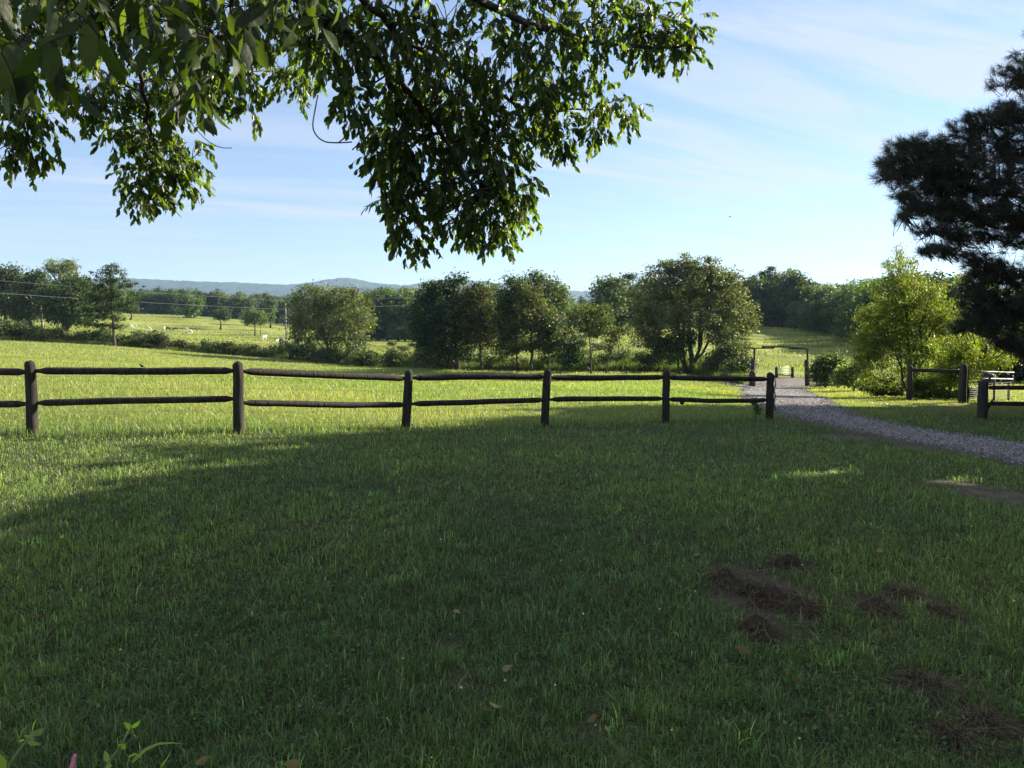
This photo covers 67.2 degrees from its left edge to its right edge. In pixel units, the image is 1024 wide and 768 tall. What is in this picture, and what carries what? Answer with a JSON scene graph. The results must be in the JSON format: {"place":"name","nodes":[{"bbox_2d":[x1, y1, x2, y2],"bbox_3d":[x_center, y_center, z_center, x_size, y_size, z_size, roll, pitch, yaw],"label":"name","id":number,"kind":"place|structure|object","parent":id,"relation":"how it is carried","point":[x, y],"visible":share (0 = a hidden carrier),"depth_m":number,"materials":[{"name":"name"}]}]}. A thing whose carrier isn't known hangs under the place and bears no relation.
{"place":"outdoors","nodes":[
{"label":"outdoors","id":0,"kind":"place"},
{"bbox_2d":[51,278,661,303],"bbox_3d":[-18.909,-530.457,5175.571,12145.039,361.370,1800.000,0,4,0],"label":"hills","id":1,"kind":"structure","parent":0,"point":[229,288],"depth_m":4910.68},
{"bbox_2d":[166,287,618,326],"bbox_3d":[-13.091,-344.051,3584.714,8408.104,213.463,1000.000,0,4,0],"label":"hills","id":2,"kind":"structure","parent":0,"point":[366,289],"depth_m":3472.41,"materials":[{"name":"green plant"}]},
{"bbox_2d":[0,313,1023,767],"bbox_3d":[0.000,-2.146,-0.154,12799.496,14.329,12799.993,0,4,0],"label":"ground","id":3,"kind":"structure","parent":0,"point":[212,327],"depth_m":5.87,"materials":[{"name":"green plant"}]},
{"bbox_2d":[0,318,21,336],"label":"bramble bush","id":4,"kind":"object","parent":3,"relation":"on","point":[7,329],"visible":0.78,"depth_m":112.55,"materials":[{"name":"green plant"}]},
{"bbox_2d":[0,718,43,767],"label":"wild weed","id":5,"kind":"object","parent":3,"relation":"on","point":[31,735],"visible":1,"depth_m":1.24,"materials":[{"name":"green plant"}]},
{"bbox_2d":[0,261,45,323],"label":"oak tree","id":6,"kind":"object","parent":3,"relation":"on","point":[6,276],"visible":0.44,"depth_m":187.27,"materials":[{"name":"green plant"}]},
{"bbox_2d":[0,266,65,327],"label":"oak tree","id":7,"kind":"object","parent":3,"relation":"on","point":[32,276],"visible":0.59,"depth_m":181.47,"materials":[{"name":"green plant"}]},
{"bbox_2d":[23,328,61,339],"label":"bramble bush","id":8,"kind":"object","parent":3,"relation":"on","point":[41,334],"visible":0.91,"depth_m":112.89,"materials":[{"name":"green plant"}]},
{"bbox_2d":[37,257,84,314],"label":"hardwood tree","id":9,"kind":"object","parent":3,"relation":"on","point":[67,267],"visible":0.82,"depth_m":170.24,"materials":[{"name":"green plant"}]},
{"bbox_2d":[26,268,102,330],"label":"oak tree","id":10,"kind":"object","parent":3,"relation":"on","point":[56,307],"visible":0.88,"depth_m":162.47,"materials":[{"name":"green plant"}]},
{"bbox_2d":[76,262,144,345],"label":"pine tree","id":11,"kind":"object","parent":3,"relation":"on","point":[97,296],"visible":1,"depth_m":114.13,"materials":[{"name":"green plant"}]},
{"bbox_2d":[103,721,139,767],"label":"wild weed","id":12,"kind":"object","parent":3,"relation":"on","point":[107,759],"visible":1,"depth_m":1.29,"materials":[{"name":"green plant"}]},
{"bbox_2d":[117,334,146,344],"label":"bramble bush","id":13,"kind":"object","parent":3,"relation":"on","point":[131,340],"visible":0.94,"depth_m":117.17,"materials":[{"name":"green plant"}]},
{"bbox_2d":[142,292,158,313],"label":"tree","id":14,"kind":"object","parent":3,"relation":"on","point":[149,309],"visible":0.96,"depth_m":384.94,"materials":[{"name":"green plant"}]},
{"bbox_2d":[143,331,170,347],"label":"bramble bush","id":15,"kind":"object","parent":3,"relation":"on","point":[156,336],"visible":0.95,"depth_m":117.88,"materials":[{"name":"green plant"}]},
{"bbox_2d":[147,290,168,313],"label":"tree","id":16,"kind":"object","parent":3,"relation":"on","point":[157,296],"visible":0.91,"depth_m":386.02,"materials":[{"name":"green plant"}]},
{"bbox_2d":[163,287,183,314],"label":"tree","id":17,"kind":"object","parent":3,"relation":"on","point":[175,298],"visible":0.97,"depth_m":386.93,"materials":[{"name":"green plant"}]},
{"bbox_2d":[179,294,205,317],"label":"hardwood tree","id":18,"kind":"object","parent":3,"relation":"on","point":[192,307],"visible":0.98,"depth_m":346.97,"materials":[{"name":"green plant"}]},
{"bbox_2d":[208,307,231,329],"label":"tree","id":19,"kind":"object","parent":3,"relation":"on","point":[222,314],"visible":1,"depth_m":283.32,"materials":[{"name":"green plant"}]},
{"bbox_2d":[228,294,244,318],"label":"tree","id":20,"kind":"object","parent":3,"relation":"on","point":[233,304],"visible":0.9,"depth_m":399.06,"materials":[{"name":"green plant"}]},
{"bbox_2d":[238,308,269,335],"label":"tree","id":21,"kind":"object","parent":3,"relation":"on","point":[252,317],"visible":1,"depth_m":243.23,"materials":[{"name":"green plant"}]},
{"bbox_2d":[263,295,279,327],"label":"poplar tree","id":22,"kind":"object","parent":3,"relation":"on","point":[271,302],"visible":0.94,"depth_m":327.87,"materials":[{"name":"green plant"}]},
{"bbox_2d":[281,341,304,358],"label":"bramble bush","id":23,"kind":"object","parent":3,"relation":"on","point":[292,351],"visible":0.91,"depth_m":117.92,"materials":[{"name":"green plant"}]},
{"bbox_2d":[277,280,376,351],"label":"oak tree","id":24,"kind":"object","parent":3,"relation":"on","point":[319,297],"visible":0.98,"depth_m":114.90,"materials":[{"name":"green plant"}]},
{"bbox_2d":[320,342,345,362],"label":"bramble bush","id":25,"kind":"object","parent":3,"relation":"on","point":[330,351],"visible":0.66,"depth_m":113.36,"materials":[{"name":"green plant"}]},
{"bbox_2d":[337,346,372,363],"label":"bramble bush","id":26,"kind":"object","parent":3,"relation":"on","point":[350,354],"visible":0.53,"depth_m":108.45,"materials":[{"name":"green plant"}]},
{"bbox_2d":[0,0,718,271],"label":"overhanging tree","id":27,"kind":"object","parent":3,"relation":"on","point":[243,47],"visible":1,"depth_m":7.56,"materials":[{"name":"green plant"}]},
{"bbox_2d":[342,287,380,350],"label":"round tree","id":28,"kind":"object","parent":3,"relation":"on","point":[366,299],"visible":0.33,"depth_m":137.15,"materials":[{"name":"green plant"}]},
{"bbox_2d":[354,350,387,364],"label":"bramble bush","id":29,"kind":"object","parent":3,"relation":"on","point":[377,357],"visible":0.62,"depth_m":105.98,"materials":[{"name":"green plant"}]},
{"bbox_2d":[361,288,395,340],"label":"tree","id":30,"kind":"object","parent":3,"relation":"on","point":[373,296],"visible":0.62,"depth_m":213.63,"materials":[{"name":"green plant"}]},
{"bbox_2d":[0,360,775,434],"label":"log fence","id":31,"kind":"object","parent":3,"relation":"on","point":[30,371],"visible":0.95,"depth_m":13.01,"materials":[{"name":"wood"}]},
{"bbox_2d":[378,345,403,366],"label":"bramble bush","id":32,"kind":"object","parent":3,"relation":"on","point":[388,354],"visible":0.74,"depth_m":102.02,"materials":[{"name":"green plant"}]},
{"bbox_2d":[377,287,410,340],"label":"tree","id":33,"kind":"object","parent":3,"relation":"on","point":[393,296],"visible":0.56,"depth_m":212.72,"materials":[{"name":"green plant"}]},
{"bbox_2d":[384,286,417,340],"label":"tree","id":34,"kind":"object","parent":3,"relation":"on","point":[405,294],"visible":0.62,"depth_m":212.22,"materials":[{"name":"green plant"}]},
{"bbox_2d":[0,335,842,385],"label":"tall weeds","id":35,"kind":"object","parent":3,"relation":"on","point":[615,365],"visible":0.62,"depth_m":91.19,"materials":[{"name":"green plant"}]},
{"bbox_2d":[402,267,478,369],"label":"hardwood tree","id":36,"kind":"object","parent":3,"relation":"on","point":[437,307],"visible":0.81,"depth_m":90.42,"materials":[{"name":"green plant"}]},
{"bbox_2d":[454,279,502,370],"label":"cedar tree","id":37,"kind":"object","parent":3,"relation":"on","point":[478,311],"visible":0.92,"depth_m":88.99,"materials":[{"name":"green plant"}]},
{"bbox_2d":[2,313,973,384],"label":"pasture grass","id":38,"kind":"structure","parent":3,"relation":"on","point":[627,340],"depth_m":141.74,"materials":[{"name":"green plant"}]},
{"bbox_2d":[483,349,511,367],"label":"undergrowth bush","id":39,"kind":"object","parent":3,"relation":"on","point":[499,357],"visible":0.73,"depth_m":91.64,"materials":[{"name":"green plant"}]},
{"bbox_2d":[4,441,998,767],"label":"fallen leaves","id":40,"kind":"object","parent":3,"relation":"on","point":[294,763],"visible":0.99,"depth_m":3.67,"materials":[{"name":"brown plant"}]},
{"bbox_2d":[483,270,533,370],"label":"hardwood tree","id":41,"kind":"object","parent":3,"relation":"on","point":[505,307],"visible":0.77,"depth_m":86.86,"materials":[{"name":"green plant"}]},
{"bbox_2d":[0,339,1023,436],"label":"hay field grass","id":42,"kind":"structure","parent":3,"relation":"on","point":[48,359],"depth_m":22.59,"materials":[{"name":"green plant"}]},
{"bbox_2d":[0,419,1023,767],"bbox_3d":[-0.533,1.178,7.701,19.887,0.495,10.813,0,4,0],"label":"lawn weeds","id":43,"kind":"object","parent":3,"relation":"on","point":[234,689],"visible":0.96,"depth_m":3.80,"materials":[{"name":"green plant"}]},
{"bbox_2d":[505,283,567,371],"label":"tree","id":44,"kind":"object","parent":3,"relation":"on","point":[531,308],"visible":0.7,"depth_m":85.05,"materials":[{"name":"green plant"}]},
{"bbox_2d":[528,310,564,369],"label":"thin tree","id":45,"kind":"object","parent":3,"relation":"on","point":[549,342],"visible":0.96,"depth_m":83.38,"materials":[{"name":"green plant"}]},
{"bbox_2d":[519,267,577,355],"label":"hardwood tree","id":46,"kind":"object","parent":3,"relation":"on","point":[556,297],"visible":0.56,"depth_m":102.55,"materials":[{"name":"green plant"}]},
{"bbox_2d":[552,334,596,371],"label":"understory bush","id":47,"kind":"object","parent":3,"relation":"on","point":[572,346],"visible":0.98,"depth_m":82.52,"materials":[{"name":"green plant"}]},
{"bbox_2d":[552,299,619,373],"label":"tree","id":48,"kind":"object","parent":3,"relation":"on","point":[592,318],"visible":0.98,"depth_m":79.27,"materials":[{"name":"green plant"}]},
{"bbox_2d":[579,272,635,334],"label":"hardwood tree","id":49,"kind":"object","parent":3,"relation":"on","point":[610,286],"visible":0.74,"depth_m":140.22,"materials":[{"name":"green plant"}]},
{"bbox_2d":[599,325,632,373],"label":"leaning sapling","id":50,"kind":"object","parent":3,"relation":"on","point":[614,335],"visible":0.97,"depth_m":78.49,"materials":[{"name":"green plant"}]},
{"bbox_2d":[609,345,635,362],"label":"undergrowth bush","id":51,"kind":"object","parent":3,"relation":"on","point":[623,355],"visible":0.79,"depth_m":85.70,"materials":[{"name":"green plant"}]},
{"bbox_2d":[608,271,657,329],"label":"hardwood tree","id":52,"kind":"object","parent":3,"relation":"on","point":[620,316],"visible":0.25,"depth_m":146.86,"materials":[{"name":"green plant"}]},
{"bbox_2d":[632,326,705,374],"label":"understory tree","id":53,"kind":"object","parent":3,"relation":"on","point":[672,346],"visible":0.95,"depth_m":74.56,"materials":[{"name":"green plant"}]},
{"bbox_2d":[619,251,763,373],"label":"oak tree","id":54,"kind":"object","parent":3,"relation":"on","point":[698,280],"visible":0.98,"depth_m":74.92,"materials":[{"name":"green plant"}]},
{"bbox_2d":[623,546,821,618],"bbox_3d":[1.425,1.236,5.057,1.666,0.113,1.658,-4,5,-43],"label":"dead grass clump","id":55,"kind":"object","parent":3,"relation":"on","point":[723,576],"visible":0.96,"depth_m":4.95,"materials":[{"name":"brown plant"}]},
{"bbox_2d":[698,338,755,372],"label":"bush","id":56,"kind":"object","parent":3,"relation":"on","point":[718,355],"visible":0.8,"depth_m":72.64,"materials":[{"name":"green plant"}]},
{"bbox_2d":[716,353,760,374],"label":"undergrowth bush","id":57,"kind":"object","parent":3,"relation":"on","point":[729,365],"visible":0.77,"depth_m":68.09,"materials":[{"name":"green plant"}]},
{"bbox_2d":[735,298,767,324],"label":"edge bush","id":58,"kind":"object","parent":3,"relation":"on","point":[757,308],"visible":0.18,"depth_m":177.87,"materials":[{"name":"green plant"}]},
{"bbox_2d":[742,273,780,325],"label":"tree","id":59,"kind":"object","parent":3,"relation":"on","point":[757,285],"visible":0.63,"depth_m":179.11,"materials":[{"name":"green plant"}]},
{"bbox_2d":[756,266,780,297],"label":"pine tree","id":60,"kind":"object","parent":3,"relation":"on","point":[767,273],"visible":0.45,"depth_m":185.85,"materials":[{"name":"green plant"}]},
{"bbox_2d":[763,296,791,325],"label":"edge bush","id":61,"kind":"object","parent":3,"relation":"on","point":[776,306],"visible":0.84,"depth_m":176.12,"materials":[{"name":"green plant"}]},
{"bbox_2d":[748,346,813,385],"bbox_3d":[21.663,-1.343,62.058,5.271,3.427,0.361,0,4,0],"label":"ranch gateway","id":62,"kind":"object","parent":3,"relation":"on","point":[806,363],"visible":0.73,"depth_m":61.88,"materials":[{"name":"brown wood"}]},
{"bbox_2d":[643,590,920,691],"bbox_3d":[1.327,1.308,4.214,1.819,0.118,1.704,0,4,0],"label":"dead grass clump","id":63,"kind":"object","parent":3,"relation":"on","point":[756,625],"visible":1,"depth_m":4.18,"materials":[{"name":"brown plant"}]},
{"bbox_2d":[768,267,798,318],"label":"tree","id":64,"kind":"object","parent":3,"relation":"on","point":[779,276],"visible":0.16,"depth_m":182.18,"materials":[{"name":"green plant"}]},
{"bbox_2d":[663,540,909,609],"bbox_3d":[1.739,1.220,5.299,1.843,0.116,1.962,0,4,0],"label":"dead grass clump","id":65,"kind":"object","parent":3,"relation":"on","point":[791,560],"visible":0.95,"depth_m":5.29,"materials":[{"name":"brown plant"}]},
{"bbox_2d":[782,299,803,327],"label":"edge bush","id":66,"kind":"object","parent":3,"relation":"on","point":[791,309],"visible":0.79,"depth_m":170.90,"materials":[{"name":"green plant"}]},
{"bbox_2d":[683,566,905,652],"bbox_3d":[1.509,1.274,4.681,1.754,0.112,2.080,-3,5,-35],"label":"dead grass clump","id":67,"kind":"object","parent":3,"relation":"on","point":[769,592],"visible":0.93,"depth_m":4.67,"materials":[{"name":"brown plant"}]},
{"bbox_2d":[771,270,817,320],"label":"tree","id":68,"kind":"object","parent":3,"relation":"on","point":[791,280],"visible":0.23,"depth_m":176.85,"materials":[{"name":"green plant"}]},
{"bbox_2d":[781,278,822,319],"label":"tree","id":69,"kind":"object","parent":3,"relation":"on","point":[793,291],"visible":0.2,"depth_m":174.04,"materials":[{"name":"green plant"}]},
{"bbox_2d":[790,283,827,324],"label":"tree","id":70,"kind":"object","parent":3,"relation":"on","point":[807,291],"visible":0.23,"depth_m":168.43,"materials":[{"name":"green plant"}]},
{"bbox_2d":[700,576,925,650],"bbox_3d":[1.722,1.286,4.614,1.603,0.104,1.915,1,4,20],"label":"dead grass clump","id":71,"kind":"object","parent":3,"relation":"on","point":[802,603],"visible":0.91,"depth_m":4.50,"materials":[{"name":"brown plant"}]},
{"bbox_2d":[804,299,833,332],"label":"edge bush","id":72,"kind":"object","parent":3,"relation":"on","point":[817,305],"visible":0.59,"depth_m":154.64,"materials":[{"name":"green plant"}]},
{"bbox_2d":[798,347,848,387],"bbox_3d":[23.730,-1.197,58.032,3.662,3.147,3.166,0,4,0],"label":"shrub","id":73,"kind":"object","parent":3,"relation":"on","point":[821,371],"visible":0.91,"depth_m":57.64,"materials":[{"name":"green plant"}]},
{"bbox_2d":[805,283,842,314],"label":"tree","id":74,"kind":"object","parent":3,"relation":"on","point":[820,293],"visible":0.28,"depth_m":161.76,"materials":[{"name":"green plant"}]},
{"bbox_2d":[815,304,839,334],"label":"edge bush","id":75,"kind":"object","parent":3,"relation":"on","point":[826,316],"visible":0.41,"depth_m":147.41,"materials":[{"name":"green plant"}]},
{"bbox_2d":[827,299,854,337],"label":"edge bush","id":76,"kind":"object","parent":3,"relation":"on","point":[835,315],"visible":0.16,"depth_m":137.49,"materials":[{"name":"green plant"}]},
{"bbox_2d":[819,279,870,328],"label":"tree","id":77,"kind":"object","parent":3,"relation":"on","point":[837,297],"visible":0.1,"depth_m":146.98,"materials":[{"name":"green plant"}]},
{"bbox_2d":[832,278,866,327],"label":"tree","id":78,"kind":"object","parent":3,"relation":"on","point":[854,286],"visible":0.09,"depth_m":138.59,"materials":[{"name":"green plant"}]},
{"bbox_2d":[832,298,871,340],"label":"edge bush","id":79,"kind":"object","parent":3,"relation":"on","point":[848,308],"visible":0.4,"depth_m":127.07,"materials":[{"name":"green plant"}]},
{"bbox_2d":[825,355,879,390],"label":"shrub","id":80,"kind":"object","parent":3,"relation":"on","point":[840,377],"visible":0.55,"depth_m":49.75,"materials":[{"name":"green plant"}]},
{"bbox_2d":[841,273,886,328],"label":"tree","id":81,"kind":"object","parent":3,"relation":"on","point":[863,291],"visible":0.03,"depth_m":129.85,"materials":[{"name":"green plant"}]},
{"bbox_2d":[717,652,1023,767],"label":"dead grass clump","id":82,"kind":"object","parent":3,"relation":"on","point":[985,713],"visible":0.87,"depth_m":3.28,"materials":[{"name":"brown plant"}]},
{"bbox_2d":[788,569,966,658],"bbox_3d":[2.152,1.300,4.572,1.617,0.108,1.654,1,4,19],"label":"dead grass clump","id":83,"kind":"object","parent":3,"relation":"on","point":[876,604],"visible":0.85,"depth_m":4.53,"materials":[{"name":"brown plant"}]},
{"bbox_2d":[852,371,906,396],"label":"shrub","id":84,"kind":"object","parent":3,"relation":"on","point":[883,392],"visible":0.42,"depth_m":37.66,"materials":[{"name":"green plant"}]},
{"bbox_2d":[860,266,927,322],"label":"tree","id":85,"kind":"object","parent":3,"relation":"on","point":[887,287],"visible":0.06,"depth_m":119.36,"materials":[{"name":"green plant"}]},
{"bbox_2d":[796,637,1023,758],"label":"dead grass clump","id":86,"kind":"object","parent":3,"relation":"on","point":[920,679],"visible":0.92,"depth_m":3.58,"materials":[{"name":"brown plant"}]},
{"bbox_2d":[821,564,1019,647],"bbox_3d":[2.415,1.280,4.859,1.878,0.125,1.608,4,5,41],"label":"dead grass clump","id":87,"kind":"object","parent":3,"relation":"on","point":[901,589],"visible":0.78,"depth_m":4.80,"materials":[{"name":"brown plant"}]},
{"bbox_2d":[879,241,966,396],"bbox_3d":[19.151,-2.938,35.897,4.275,7.394,1.382,0,4,0],"label":"feathery sapling","id":88,"kind":"object","parent":3,"relation":"on","point":[899,253],"visible":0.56,"depth_m":35.68,"materials":[{"name":"green plant"}]},
{"bbox_2d":[842,254,1018,393],"bbox_3d":[18.353,-2.470,33.983,7.772,6.451,4.445,0,4,0],"label":"peach tree","id":89,"kind":"object","parent":3,"relation":"on","point":[876,348],"visible":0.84,"depth_m":33.62,"materials":[{"name":"green plant"}]},
{"bbox_2d":[838,691,1023,767],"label":"dead grass clump","id":90,"kind":"object","parent":3,"relation":"on","point":[955,734],"visible":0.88,"depth_m":3.15,"materials":[{"name":"brown plant"}]},
{"bbox_2d":[908,269,963,339],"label":"tree","id":91,"kind":"object","parent":3,"relation":"on","point":[940,272],"visible":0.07,"depth_m":110.25,"materials":[{"name":"green plant"}]},
{"bbox_2d":[906,363,968,402],"bbox_3d":[15.576,0.073,28.289,0.342,1.722,2.152,-3,5,-40],"label":"corral fence","id":92,"kind":"object","parent":3,"relation":"on","point":[963,386],"visible":0.88,"depth_m":27.59,"materials":[{"name":"brown wood"}]},
{"bbox_2d":[902,376,977,399],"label":"shrub","id":93,"kind":"object","parent":3,"relation":"on","point":[923,388],"visible":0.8,"depth_m":29.91,"materials":[{"name":"green plant"}]},
{"bbox_2d":[866,28,1023,367],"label":"pine","id":94,"kind":"object","parent":3,"relation":"on","point":[948,172],"visible":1,"depth_m":18.57,"materials":[{"name":"green plant"}]},
{"bbox_2d":[923,276,974,337],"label":"tree","id":95,"kind":"object","parent":3,"relation":"on","point":[953,292],"visible":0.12,"depth_m":107.88,"materials":[{"name":"green plant"}]},
{"bbox_2d":[884,577,1022,678],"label":"dead grass clump","id":96,"kind":"object","parent":3,"relation":"on","point":[940,609],"visible":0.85,"depth_m":4.50,"materials":[{"name":"brown plant"}]},
{"bbox_2d":[918,333,1022,398],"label":"peach tree","id":97,"kind":"object","parent":3,"relation":"on","point":[956,358],"visible":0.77,"depth_m":30.70,"materials":[{"name":"green plant"}]},
{"bbox_2d":[939,322,1023,382],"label":"hedge tree","id":98,"kind":"object","parent":3,"relation":"on","point":[1018,374],"visible":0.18,"depth_m":59.00,"materials":[{"name":"green plant"}]},
{"bbox_2d":[969,371,1014,401],"bbox_3d":[18.523,0.115,29.510,4.651,1.405,0.206,-3,5,-40],"label":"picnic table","id":99,"kind":"object","parent":3,"relation":"on","point":[994,392],"visible":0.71,"depth_m":29.69,"materials":[{"name":"wood"}]},
{"bbox_2d":[976,376,1023,418],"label":"log fence","id":100,"kind":"object","parent":3,"relation":"on","point":[983,405],"visible":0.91,"depth_m":21.73,"materials":[{"name":"brown wood"}]},
{"bbox_2d":[0,0,1023,291],"label":"sky","id":101,"kind":"structure","parent":0,"point":[795,107],"materials":[{"name":"blue"}]},
{"bbox_2d":[80,428,1014,767],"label":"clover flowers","id":102,"kind":"object","parent":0,"point":[582,614],"visible":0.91,"depth_m":4.34,"materials":[{"name":"white plant"}]},
{"bbox_2d":[718,377,1023,465],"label":"gravel road","id":103,"kind":"structure","parent":0,"point":[793,382],"depth_m":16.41,"materials":[{"name":"grey gravel"}]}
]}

